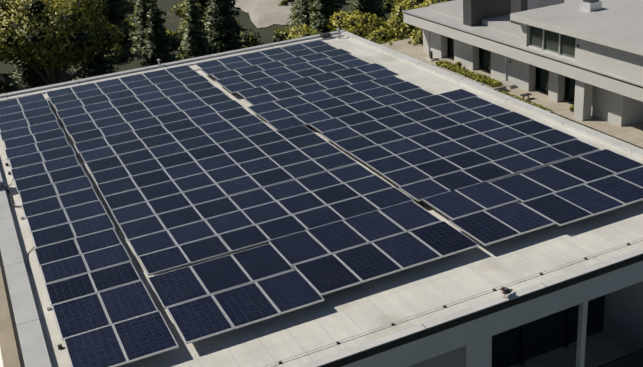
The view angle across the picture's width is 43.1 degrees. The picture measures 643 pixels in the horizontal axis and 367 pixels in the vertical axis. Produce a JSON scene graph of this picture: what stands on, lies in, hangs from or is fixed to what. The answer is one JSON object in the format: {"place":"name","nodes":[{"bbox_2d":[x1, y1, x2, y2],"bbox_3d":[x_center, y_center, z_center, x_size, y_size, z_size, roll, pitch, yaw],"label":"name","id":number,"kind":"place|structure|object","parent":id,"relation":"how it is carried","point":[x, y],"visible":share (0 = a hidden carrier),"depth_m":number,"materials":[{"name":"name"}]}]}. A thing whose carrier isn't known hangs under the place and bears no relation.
{"place":"outdoors","nodes":[
{"label":"outdoors","id":0,"kind":"place"},
{"bbox_2d":[0,267,20,366],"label":"pavement","id":1,"kind":"structure","parent":0,"point":[9,356],"depth_m":26.83,"materials":[{"name":"beige concrete"}]},
{"bbox_2d":[0,0,434,93],"bbox_3d":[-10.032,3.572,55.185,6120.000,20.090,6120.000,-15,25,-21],"label":"terrain","id":2,"kind":"structure","parent":0,"point":[131,62],"depth_m":141.01,"materials":[{"name":"green plant"}]},
{"bbox_2d":[0,0,446,90],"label":"forest trees","id":3,"kind":"object","parent":2,"relation":"on","point":[38,38],"visible":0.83,"depth_m":100.56,"materials":[{"name":"green plant"}]},
{"bbox_2d":[287,0,452,45],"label":"bushes","id":4,"kind":"object","parent":2,"relation":"on","point":[393,30],"visible":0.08,"depth_m":79.19,"materials":[{"name":"green plant"}]},
{"bbox_2d":[379,0,642,148],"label":"neighbour house","id":5,"kind":"structure","parent":2,"relation":"on","point":[583,57],"depth_m":54.34,"materials":[{"name":"concrete"}]},
{"bbox_2d":[435,60,595,130],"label":"terrace planting","id":6,"kind":"object","parent":5,"relation":"on","point":[459,69],"visible":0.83,"depth_m":60.69,"materials":[{"name":"green plant"}]},
{"bbox_2d":[552,112,642,148],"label":"roof edge","id":7,"kind":"object","parent":5,"relation":"on","point":[600,131],"visible":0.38,"depth_m":48.26,"materials":[{"name":"grey concrete"}]},
{"bbox_2d":[232,0,298,27],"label":"clearing soil","id":8,"kind":"structure","parent":0,"point":[264,13],"depth_m":154.77,"materials":[{"name":"beige soil"}]},
{"bbox_2d":[0,30,642,366],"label":"building","id":9,"kind":"structure","parent":0,"point":[460,333],"depth_m":14.54,"materials":[{"name":"grey concrete"}]},
{"bbox_2d":[5,75,558,353],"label":"mounting brackets","id":10,"kind":"object","parent":9,"relation":"on","point":[366,283],"depth_m":16.06,"materials":[{"name":"metal"}]},
{"bbox_2d":[0,40,642,366],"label":"solar panels","id":11,"kind":"object","parent":10,"relation":"on","point":[321,230],"visible":1,"depth_m":18.11,"materials":[{"name":"blue glass"}]},
{"bbox_2d":[0,28,642,366],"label":"roof fittings","id":12,"kind":"object","parent":9,"relation":"on","point":[325,35],"visible":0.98,"depth_m":14.41,"materials":[{"name":"metal"}]},
{"bbox_2d":[501,287,512,297],"bbox_3d":[3.129,1.802,13.760,0.350,0.242,0.140,-25,31,-38],"label":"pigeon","id":13,"kind":"object","parent":9,"relation":"on","point":[505,291],"visible":1,"depth_m":13.68,"materials":[{"name":"grey"}]},
{"bbox_2d":[492,295,642,366],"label":"windows","id":14,"kind":"structure","parent":9,"relation":"on","point":[521,344],"depth_m":18.08,"materials":[{"name":"black glass"}]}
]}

